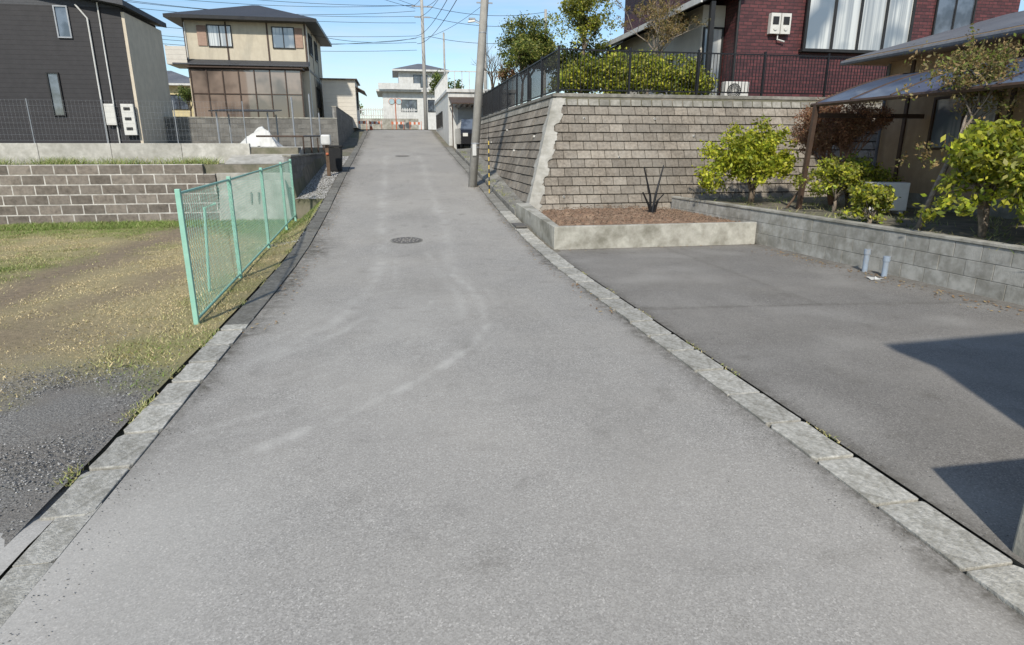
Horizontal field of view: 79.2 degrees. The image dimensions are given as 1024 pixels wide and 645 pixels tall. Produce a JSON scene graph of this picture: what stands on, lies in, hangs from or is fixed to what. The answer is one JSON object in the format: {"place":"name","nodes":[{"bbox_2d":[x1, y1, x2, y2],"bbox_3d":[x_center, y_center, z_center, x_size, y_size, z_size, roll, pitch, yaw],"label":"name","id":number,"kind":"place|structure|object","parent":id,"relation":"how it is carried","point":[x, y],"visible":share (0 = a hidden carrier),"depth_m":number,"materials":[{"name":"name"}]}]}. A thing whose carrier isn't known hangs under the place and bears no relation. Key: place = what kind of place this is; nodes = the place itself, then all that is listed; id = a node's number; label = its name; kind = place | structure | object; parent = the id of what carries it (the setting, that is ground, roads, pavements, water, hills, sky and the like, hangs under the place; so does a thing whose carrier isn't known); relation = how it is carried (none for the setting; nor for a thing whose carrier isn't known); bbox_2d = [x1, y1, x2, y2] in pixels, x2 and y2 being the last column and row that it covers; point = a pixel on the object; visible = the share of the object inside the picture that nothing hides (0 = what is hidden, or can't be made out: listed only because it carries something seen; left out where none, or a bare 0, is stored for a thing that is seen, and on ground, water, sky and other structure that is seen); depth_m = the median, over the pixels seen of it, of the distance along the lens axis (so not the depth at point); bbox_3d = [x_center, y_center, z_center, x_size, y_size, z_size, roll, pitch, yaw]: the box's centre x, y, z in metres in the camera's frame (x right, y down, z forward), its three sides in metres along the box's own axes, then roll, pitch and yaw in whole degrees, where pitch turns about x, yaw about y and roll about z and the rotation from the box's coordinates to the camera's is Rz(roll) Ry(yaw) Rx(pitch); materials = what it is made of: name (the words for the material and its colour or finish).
{"place":"outdoors","nodes":[
{"label":"outdoors","id":0,"kind":"place"},
{"bbox_2d":[0,470,87,574],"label":"lot apron","id":1,"kind":"object","parent":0,"point":[31,530],"visible":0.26,"depth_m":3.31,"materials":[{"name":"concrete"}]},
{"bbox_2d":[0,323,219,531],"bbox_3d":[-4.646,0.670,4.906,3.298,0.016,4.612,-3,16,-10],"label":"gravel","id":2,"kind":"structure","parent":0,"point":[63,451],"depth_m":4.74,"materials":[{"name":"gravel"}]},
{"bbox_2d":[216,147,303,220],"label":"concrete ramp","id":3,"kind":"structure","parent":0,"point":[258,159],"depth_m":17.38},
{"bbox_2d":[241,126,282,146],"bbox_3d":[-8.701,-6.356,21.222,1.400,0.720,1.100,-3,16,-10],"label":"tarp cover","id":4,"kind":"object","parent":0,"point":[253,140],"visible":0.72,"depth_m":20.86,"materials":[{"name":"white fabric"}]},
{"bbox_2d":[0,97,1014,579],"bbox_3d":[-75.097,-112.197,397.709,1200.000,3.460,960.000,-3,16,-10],"label":"ground","id":5,"kind":"structure","parent":0,"point":[300,185],"depth_m":17.29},
{"bbox_2d":[0,563,52,627],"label":"kerb slab","id":6,"kind":"structure","parent":5,"relation":"on","point":[17,583],"depth_m":2.94,"materials":[{"name":"concrete"}]},
{"bbox_2d":[13,503,101,566],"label":"kerb slab","id":7,"kind":"structure","parent":5,"relation":"on","point":[53,540],"depth_m":3.27,"materials":[{"name":"concrete"}]},
{"bbox_2d":[40,468,128,526],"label":"kerb slab","id":8,"kind":"structure","parent":5,"relation":"on","point":[91,491],"depth_m":3.69,"materials":[{"name":"concrete"}]},
{"bbox_2d":[0,0,172,142],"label":"charcoal house","id":9,"kind":"structure","parent":5,"relation":"on","point":[72,53],"depth_m":25.49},
{"bbox_2d":[45,72,66,115],"bbox_3d":[-18.758,-9.385,25.453,0.460,1.700,0.070,-3,16,-10],"label":"window","id":10,"kind":"structure","parent":9,"relation":"in","point":[53,79],"depth_m":25.45,"materials":[{"name":"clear glass"}]},
{"bbox_2d":[52,5,72,37],"bbox_3d":[-18.040,-12.067,24.830,0.520,1.200,0.070,-3,16,-10],"label":"window","id":11,"kind":"structure","parent":9,"relation":"in","point":[61,15],"depth_m":24.83,"materials":[{"name":"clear glass"}]},
{"bbox_2d":[0,164,219,224],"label":"brown block wall","id":12,"kind":"structure","parent":5,"relation":"on","point":[29,194],"depth_m":16.76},
{"bbox_2d":[89,432,158,470],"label":"kerb slab","id":13,"kind":"structure","parent":5,"relation":"on","point":[128,451],"depth_m":4.19,"materials":[{"name":"concrete"}]},
{"bbox_2d":[0,143,250,163],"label":"concrete parapet","id":14,"kind":"structure","parent":5,"relation":"on","point":[35,151],"depth_m":18.43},
{"bbox_2d":[0,98,246,142],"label":"wire fence","id":15,"kind":"object","parent":14,"relation":"on","point":[104,123],"visible":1,"depth_m":18.38,"materials":[{"name":"grey metal"}]},
{"bbox_2d":[124,403,182,433],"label":"kerb slab","id":16,"kind":"structure","parent":5,"relation":"on","point":[155,418],"depth_m":4.69,"materials":[{"name":"concrete"}]},
{"bbox_2d":[0,198,323,546],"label":"vacant lot","id":17,"kind":"structure","parent":5,"relation":"on","point":[56,413],"depth_m":6.89,"materials":[{"name":"soil"}]},
{"bbox_2d":[258,156,348,248],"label":"roadside gravel","id":18,"kind":"structure","parent":17,"relation":"on","point":[324,178],"depth_m":19.77,"materials":[{"name":"gravel"}]},
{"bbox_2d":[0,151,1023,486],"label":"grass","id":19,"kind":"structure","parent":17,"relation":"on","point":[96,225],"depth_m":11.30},
{"bbox_2d":[149,382,199,405],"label":"kerb slab","id":20,"kind":"structure","parent":5,"relation":"on","point":[175,393],"depth_m":5.21,"materials":[{"name":"concrete"}]},
{"bbox_2d":[167,71,193,116],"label":"yellow house","id":21,"kind":"structure","parent":5,"relation":"on","point":[175,81],"depth_m":48.35,"materials":[{"name":"grey tile"}]},
{"bbox_2d":[170,95,188,109],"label":"window","id":22,"kind":"structure","parent":21,"relation":"in","point":[178,105],"depth_m":48.31,"materials":[{"name":"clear glass"}]},
{"bbox_2d":[174,85,192,116],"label":"garden tree","id":23,"kind":"object","parent":5,"relation":"on","point":[185,93],"visible":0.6,"depth_m":43.32,"materials":[{"name":"green plant"}]},
{"bbox_2d":[172,362,215,384],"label":"kerb slab","id":24,"kind":"structure","parent":5,"relation":"on","point":[196,372],"depth_m":5.70,"materials":[{"name":"concrete"}]},
{"bbox_2d":[189,345,229,364],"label":"kerb slab","id":25,"kind":"structure","parent":5,"relation":"on","point":[213,353],"depth_m":6.18,"materials":[{"name":"concrete"}]},
{"bbox_2d":[205,330,242,347],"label":"kerb slab","id":26,"kind":"structure","parent":5,"relation":"on","point":[230,338],"depth_m":6.71,"materials":[{"name":"concrete"}]},
{"bbox_2d":[174,159,296,324],"bbox_3d":[-4.954,-2.127,11.925,0.317,1.800,10.566,-3,16,-12],"label":"green fence","id":27,"kind":"object","parent":5,"relation":"on","point":[237,254],"visible":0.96,"depth_m":9.37,"materials":[{"name":"metal"}]},
{"bbox_2d":[208,109,281,142],"bbox_3d":[-9.662,-7.151,22.717,2.100,1.390,2.100,-3,16,-10],"label":"storage shelter","id":28,"kind":"object","parent":5,"relation":"on","point":[240,110],"visible":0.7,"depth_m":21.97,"materials":[{"name":"grey metal"}]},
{"bbox_2d":[225,299,267,324],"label":"kerb slab","id":29,"kind":"structure","parent":5,"relation":"on","point":[248,311],"depth_m":7.73,"materials":[{"name":"concrete"}]},
{"bbox_2d":[162,5,331,117],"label":"cream house","id":30,"kind":"structure","parent":5,"relation":"on","point":[257,57],"depth_m":36.55,"materials":[{"name":"paint"}]},
{"bbox_2d":[206,24,232,46],"bbox_3d":[-17.170,-16.826,36.323,1.350,1.200,0.070,-3,16,-10],"label":"window","id":31,"kind":"structure","parent":30,"relation":"in","point":[216,37],"depth_m":36.32,"materials":[{"name":"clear glass"}]},
{"bbox_2d":[271,26,295,48],"bbox_3d":[-13.653,-17.000,36.938,1.300,1.200,0.070,-3,16,-10],"label":"window","id":32,"kind":"structure","parent":30,"relation":"in","point":[282,37],"depth_m":36.94,"materials":[{"name":"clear glass"}]},
{"bbox_2d":[164,106,355,147],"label":"garden block wall","id":33,"kind":"structure","parent":5,"relation":"on","point":[338,128],"depth_m":29.88,"materials":[{"name":"concrete"}]},
{"bbox_2d":[249,281,282,301],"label":"kerb slab","id":34,"kind":"structure","parent":5,"relation":"on","point":[267,290],"depth_m":8.85,"materials":[{"name":"concrete"}]},
{"bbox_2d":[266,267,294,282],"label":"kerb slab","id":35,"kind":"structure","parent":5,"relation":"on","point":[280,273],"depth_m":9.95,"materials":[{"name":"concrete"}]},
{"bbox_2d":[256,135,324,153],"bbox_3d":[-8.249,-6.801,23.978,1.480,1.030,8.055,-3,16,-10],"label":"steel guard rail","id":36,"kind":"object","parent":5,"relation":"on","point":[303,136],"visible":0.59,"depth_m":20.25,"materials":[{"name":"grey metal"}]},
{"bbox_2d":[279,253,303,267],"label":"kerb slab","id":37,"kind":"structure","parent":5,"relation":"on","point":[292,260],"depth_m":11.05,"materials":[{"name":"concrete"}]},
{"bbox_2d":[282,152,323,204],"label":"roadside block wall","id":38,"kind":"structure","parent":5,"relation":"on","point":[298,161],"depth_m":18.84,"materials":[{"name":"concrete"}]},
{"bbox_2d":[321,135,330,175],"bbox_3d":[-6.484,-5.858,21.703,0.320,1.400,0.350,-3,16,-10],"label":"notice post","id":39,"kind":"object","parent":5,"relation":"on","point":[326,140],"visible":1,"depth_m":21.61,"materials":[{"name":"brown wood"}]},
{"bbox_2d":[329,145,342,170],"bbox_3d":[-6.563,-6.107,23.017,0.560,0.930,0.660,-3,16,-10],"label":"garbage bin","id":40,"kind":"object","parent":5,"relation":"on","point":[335,154],"visible":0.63,"depth_m":22.77,"materials":[{"name":"plastic"}]},
{"bbox_2d":[319,78,366,128],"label":"pale annex","id":41,"kind":"object","parent":5,"relation":"on","point":[342,94],"visible":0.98,"depth_m":41.62,"materials":[{"name":"beige"}]},
{"bbox_2d":[360,118,418,129],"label":"wall","id":42,"kind":"structure","parent":5,"relation":"on","point":[386,123],"depth_m":55.70,"materials":[{"name":"concrete"}]},
{"bbox_2d":[360,108,416,118],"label":"white fence","id":43,"kind":"object","parent":42,"relation":"on","point":[384,109],"visible":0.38,"depth_m":55.53,"materials":[{"name":"metal"}]},
{"bbox_2d":[376,64,448,129],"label":"white house","id":44,"kind":"structure","parent":5,"relation":"on","point":[407,89],"depth_m":74.72,"materials":[{"name":"paint"}]},
{"bbox_2d":[411,0,431,129],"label":"utility pole","id":45,"kind":"object","parent":5,"relation":"on","point":[421,6],"visible":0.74,"depth_m":52.49,"materials":[{"name":"concrete"}]},
{"bbox_2d":[428,69,464,94],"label":"tree","id":46,"kind":"object","parent":5,"relation":"on","point":[437,77],"visible":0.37,"depth_m":63.07,"materials":[{"name":"green plant"}]},
{"bbox_2d":[455,119,472,148],"bbox_3d":[-2.148,-10.000,32.847,1.450,1.493,3.180,-3,16,-10],"label":"parked car","id":47,"kind":"object","parent":5,"relation":"on","point":[463,133],"visible":0.52,"depth_m":31.98,"materials":[{"name":"black paint"}]},
{"bbox_2d":[434,71,513,148],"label":"white garage","id":48,"kind":"structure","parent":5,"relation":"on","point":[454,107],"depth_m":34.27,"materials":[{"name":"paint"}]},
{"bbox_2d":[468,0,488,186],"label":"utility pole","id":49,"kind":"object","parent":5,"relation":"on","point":[476,123],"visible":0.95,"depth_m":19.45,"materials":[{"name":"concrete"}]},
{"bbox_2d":[455,148,523,215],"bbox_3d":[-0.970,-5.722,23.707,0.884,1.850,16.300,-3,16,-10],"label":"footing strip","id":50,"kind":"object","parent":5,"relation":"on","point":[510,194],"visible":0.58,"depth_m":20.43,"materials":[{"name":"concrete"}]},
{"bbox_2d":[471,46,507,113],"bbox_3d":[-1.156,-12.169,32.661,2.002,5.244,1.914,-3,16,-10],"label":"bare tree","id":51,"kind":"object","parent":5,"relation":"on","point":[491,73],"visible":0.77,"depth_m":32.67,"materials":[{"name":"brown plant"}]},
{"bbox_2d":[495,59,516,82],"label":"bush","id":52,"kind":"object","parent":5,"relation":"on","point":[503,74],"visible":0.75,"depth_m":29.20,"materials":[{"name":"brown plant"}]},
{"bbox_2d":[510,38,544,103],"bbox_3d":[0.696,-10.515,26.594,1.792,3.357,1.930,-3,16,-10],"label":"garden tree","id":53,"kind":"object","parent":5,"relation":"on","point":[526,53],"visible":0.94,"depth_m":26.17,"materials":[{"name":"green plant"}]},
{"bbox_2d":[494,10,565,100],"bbox_3d":[0.960,-11.741,28.515,3.479,4.686,3.264,-3,16,-10],"label":"round tree","id":54,"kind":"object","parent":5,"relation":"on","point":[534,33],"visible":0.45,"depth_m":27.68,"materials":[{"name":"green plant"}]},
{"bbox_2d":[543,53,617,93],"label":"garden hedge bush","id":55,"kind":"object","parent":5,"relation":"on","point":[577,74],"visible":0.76,"depth_m":17.68,"materials":[{"name":"green plant"}]},
{"bbox_2d":[544,0,620,62],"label":"garden tree","id":56,"kind":"object","parent":5,"relation":"on","point":[578,10],"visible":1,"depth_m":24.52,"materials":[{"name":"green plant"}]},
{"bbox_2d":[544,36,620,93],"bbox_3d":[3.350,-10.775,27.325,3.182,3.473,3.201,14,21,40],"label":"garden bush","id":57,"kind":"object","parent":5,"relation":"on","point":[574,54],"visible":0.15,"depth_m":26.51,"materials":[{"name":"green plant"}]},
{"bbox_2d":[589,289,619,299],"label":"kerb slab","id":58,"kind":"structure","parent":5,"relation":"on","point":[599,294],"depth_m":8.68,"materials":[{"name":"concrete"}]},
{"bbox_2d":[600,299,633,311],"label":"kerb slab","id":59,"kind":"structure","parent":5,"relation":"on","point":[614,304],"depth_m":8.14,"materials":[{"name":"concrete"}]},
{"bbox_2d":[584,46,662,93],"bbox_3d":[3.377,-7.231,18.163,2.744,1.642,1.376,-3,16,-10],"label":"garden hedge bush","id":60,"kind":"object","parent":5,"relation":"on","point":[620,73],"visible":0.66,"depth_m":17.88,"materials":[{"name":"green plant"}]},
{"bbox_2d":[615,308,652,323],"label":"kerb slab","id":61,"kind":"structure","parent":5,"relation":"on","point":[630,316],"depth_m":7.60,"materials":[{"name":"concrete"}]},
{"bbox_2d":[516,203,756,249],"bbox_3d":[2.644,-2.358,14.726,4.500,0.720,4.000,-3,16,-10],"label":"planter bed","id":62,"kind":"object","parent":5,"relation":"on","point":[657,231],"visible":0.72,"depth_m":13.02,"materials":[{"name":"concrete"}]},
{"bbox_2d":[539,205,738,225],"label":"soil clods","id":63,"kind":"object","parent":62,"relation":"on","point":[666,209],"visible":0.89,"depth_m":14.38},
{"bbox_2d":[642,165,663,213],"bbox_3d":[3.301,-3.061,14.493,0.565,1.209,0.229,-3,16,-10],"label":"pruned sapling","id":64,"kind":"object","parent":62,"relation":"on","point":[652,208],"visible":0.78,"depth_m":14.53,"materials":[{"name":"black plant"}]},
{"bbox_2d":[614,0,686,94],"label":"bare tree","id":65,"kind":"object","parent":5,"relation":"on","point":[627,8],"visible":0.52,"depth_m":21.15,"materials":[{"name":"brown plant"}]},
{"bbox_2d":[631,321,670,337],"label":"kerb slab","id":66,"kind":"structure","parent":5,"relation":"on","point":[649,329],"depth_m":7.07,"materials":[{"name":"concrete"}]},
{"bbox_2d":[636,50,706,94],"bbox_3d":[4.652,-7.305,18.487,2.548,1.602,1.513,-3,16,-10],"label":"garden hedge bush","id":67,"kind":"object","parent":5,"relation":"on","point":[671,74],"visible":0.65,"depth_m":18.17,"materials":[{"name":"green plant"}]},
{"bbox_2d":[650,334,693,352],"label":"kerb slab","id":68,"kind":"structure","parent":5,"relation":"on","point":[671,342],"depth_m":6.55,"materials":[{"name":"concrete"}]},
{"bbox_2d":[638,0,710,93],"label":"bare tree","id":69,"kind":"object","parent":5,"relation":"on","point":[676,26],"visible":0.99,"depth_m":19.62,"materials":[{"name":"brown plant"}]},
{"bbox_2d":[479,93,881,211],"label":"retaining wall","id":70,"kind":"structure","parent":5,"relation":"on","point":[552,151],"depth_m":16.87,"materials":[{"name":"concrete"}]},
{"bbox_2d":[482,46,887,116],"bbox_3d":[5.105,-8.976,24.450,10.667,1.180,15.122,-3,16,-10],"label":"black railing","id":71,"kind":"object","parent":70,"relation":"on","point":[495,99],"visible":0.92,"depth_m":17.49,"materials":[{"name":"metal"}]},
{"bbox_2d":[672,65,720,94],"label":"garden hedge bush","id":72,"kind":"object","parent":5,"relation":"on","point":[702,83],"visible":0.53,"depth_m":18.34,"materials":[{"name":"green plant"}]},
{"bbox_2d":[670,350,723,372],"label":"kerb slab","id":73,"kind":"structure","parent":5,"relation":"on","point":[695,360],"depth_m":6.00,"materials":[{"name":"concrete"}]},
{"bbox_2d":[697,370,759,396],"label":"kerb slab","id":74,"kind":"structure","parent":5,"relation":"on","point":[726,382],"depth_m":5.46,"materials":[{"name":"concrete"}]},
{"bbox_2d":[720,81,748,95],"bbox_3d":[6.808,-7.033,18.943,0.780,0.620,0.320,-3,16,-10],"label":"air conditioner unit","id":75,"kind":"object","parent":5,"relation":"on","point":[736,88],"visible":0.64,"depth_m":18.78,"materials":[{"name":"white plastic"}]},
{"bbox_2d":[729,393,800,427],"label":"kerb slab","id":76,"kind":"structure","parent":5,"relation":"on","point":[766,410],"depth_m":4.90,"materials":[{"name":"concrete"}]},
{"bbox_2d":[557,244,1023,564],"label":"parking lot","id":77,"kind":"structure","parent":5,"relation":"on","point":[952,414],"depth_m":6.29,"materials":[{"name":"asphalt"}]},
{"bbox_2d":[242,187,1022,332],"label":"fallen leaves","id":78,"kind":"object","parent":77,"relation":"on","point":[700,245],"visible":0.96,"depth_m":9.24,"materials":[{"name":"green plant"}]},
{"bbox_2d":[862,249,890,276],"bbox_3d":[5.931,-0.973,10.087,0.103,0.380,0.505,-4,16,-14],"label":"drain pipe pair","id":79,"kind":"object","parent":77,"relation":"on","point":[886,260],"visible":0.99,"depth_m":10.18,"materials":[{"name":"grey plastic"}]},
{"bbox_2d":[586,0,1020,96],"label":"maroon house","id":80,"kind":"structure","parent":5,"relation":"on","point":[851,28],"depth_m":20.05,"materials":[{"name":"brick"}]},
{"bbox_2d":[700,27,723,94],"bbox_3d":[6.542,-8.461,20.353,0.700,2.300,0.070,-3,16,-10],"label":"window","id":81,"kind":"structure","parent":80,"relation":"in","point":[718,37],"depth_m":20.24,"materials":[{"name":"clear glass"}]},
{"bbox_2d":[801,0,916,52],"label":"window","id":82,"kind":"structure","parent":80,"relation":"in","point":[837,26],"depth_m":19.91,"materials":[{"name":"white glass"}]},
{"bbox_2d":[931,0,977,34],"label":"window","id":83,"kind":"structure","parent":80,"relation":"in","point":[948,14],"depth_m":20.56,"materials":[{"name":"grey glass"}]},
{"bbox_2d":[771,421,852,463],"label":"kerb slab","id":84,"kind":"structure","parent":5,"relation":"on","point":[811,442],"depth_m":4.34,"materials":[{"name":"concrete"}]},
{"bbox_2d":[671,196,1023,305],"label":"concrete block wall","id":85,"kind":"structure","parent":5,"relation":"on","point":[972,266],"depth_m":9.96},
{"bbox_2d":[819,457,917,508],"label":"kerb slab","id":86,"kind":"structure","parent":5,"relation":"on","point":[871,485],"depth_m":3.83,"materials":[{"name":"concrete"}]},
{"bbox_2d":[879,501,1012,573],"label":"kerb slab","id":87,"kind":"structure","parent":5,"relation":"on","point":[960,548],"depth_m":3.29,"materials":[{"name":"concrete"}]},
{"bbox_2d":[966,565,1023,617],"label":"kerb slab","id":88,"kind":"structure","parent":5,"relation":"on","point":[1004,584],"depth_m":2.94,"materials":[{"name":"concrete"}]},
{"bbox_2d":[1010,504,1023,567],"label":"gate wall","id":89,"kind":"structure","parent":5,"relation":"on","point":[1018,547],"depth_m":3.13,"materials":[{"name":"concrete"}]},
{"bbox_2d":[0,130,1023,644],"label":"road","id":90,"kind":"structure","parent":0,"point":[640,494],"depth_m":3.69,"materials":[{"name":"asphalt"}]},
{"bbox_2d":[2,202,1007,643],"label":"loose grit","id":91,"kind":"object","parent":90,"relation":"on","point":[500,482],"visible":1,"depth_m":4.69,"materials":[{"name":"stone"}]},
{"bbox_2d":[124,0,1023,117],"label":"sky","id":92,"kind":"structure","parent":0,"point":[371,66],"materials":[{"name":"blue"}]},
{"bbox_2d":[695,196,1023,245],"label":"garden ground","id":93,"kind":"structure","parent":0,"point":[952,218],"depth_m":11.96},
{"bbox_2d":[692,114,808,203],"bbox_3d":[5.759,-3.921,15.056,2.755,2.246,2.190,-11,19,-34],"label":"green shrub","id":94,"kind":"object","parent":93,"relation":"on","point":[756,158],"visible":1,"depth_m":14.69,"materials":[{"name":"green plant"}]},
{"bbox_2d":[787,152,872,211],"bbox_3d":[6.843,-2.916,13.112,1.927,1.362,1.130,-3,16,-10],"label":"garden shrub","id":95,"kind":"object","parent":93,"relation":"on","point":[850,174],"visible":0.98,"depth_m":12.95,"materials":[{"name":"green plant"}]},
{"bbox_2d":[789,94,896,204],"bbox_3d":[7.443,-4.012,14.326,2.369,2.547,1.760,14,21,41],"label":"bare red shrub","id":96,"kind":"object","parent":93,"relation":"on","point":[841,134],"visible":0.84,"depth_m":14.00,"materials":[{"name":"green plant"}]},
{"bbox_2d":[805,153,904,206],"bbox_3d":[7.826,-3.216,14.214,2.405,1.338,1.371,-3,16,-10],"label":"garden shrub","id":97,"kind":"object","parent":93,"relation":"on","point":[877,174],"visible":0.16,"depth_m":14.05,"materials":[{"name":"green plant"}]},
{"bbox_2d":[834,180,907,223],"bbox_3d":[6.440,-2.103,11.088,0.930,0.894,1.161,-3,16,-10],"label":"garden shrub","id":98,"kind":"object","parent":93,"relation":"on","point":[876,198],"visible":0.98,"depth_m":10.95,"materials":[{"name":"green plant"}]},
{"bbox_2d":[864,182,909,213],"bbox_3d":[7.622,-2.552,12.653,0.780,0.620,0.320,3,16,9],"label":"air conditioner unit","id":99,"kind":"object","parent":93,"relation":"on","point":[902,189],"visible":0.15,"depth_m":12.47,"materials":[{"name":"white plastic"}]},
{"bbox_2d":[795,57,1023,209],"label":"terrace canopy","id":100,"kind":"object","parent":93,"relation":"on","point":[882,89],"visible":0.62,"depth_m":12.24,"materials":[{"name":"grey metal"}]},
{"bbox_2d":[840,11,1023,220],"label":"tan house","id":101,"kind":"structure","parent":93,"relation":"on","point":[897,138],"depth_m":13.71,"materials":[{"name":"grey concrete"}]},
{"bbox_2d":[925,91,1004,149],"bbox_3d":[9.394,-4.170,12.900,0.070,1.100,1.600,-3,16,-10],"label":"window","id":102,"kind":"structure","parent":101,"relation":"in","point":[943,121],"depth_m":13.25,"materials":[{"name":"grey glass"}]},
{"bbox_2d":[891,23,1023,230],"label":"garden tree","id":103,"kind":"object","parent":93,"relation":"on","point":[996,65],"visible":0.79,"depth_m":9.70,"materials":[{"name":"green plant"}]},
{"bbox_2d":[912,115,1023,237],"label":"garden shrub","id":104,"kind":"object","parent":93,"relation":"on","point":[977,159],"visible":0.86,"depth_m":9.10,"materials":[{"name":"green plant"}]},
{"bbox_2d":[986,131,1023,210],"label":"garden shrub","id":105,"kind":"object","parent":93,"relation":"on","point":[1018,162],"visible":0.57,"depth_m":8.59,"materials":[{"name":"green plant"}]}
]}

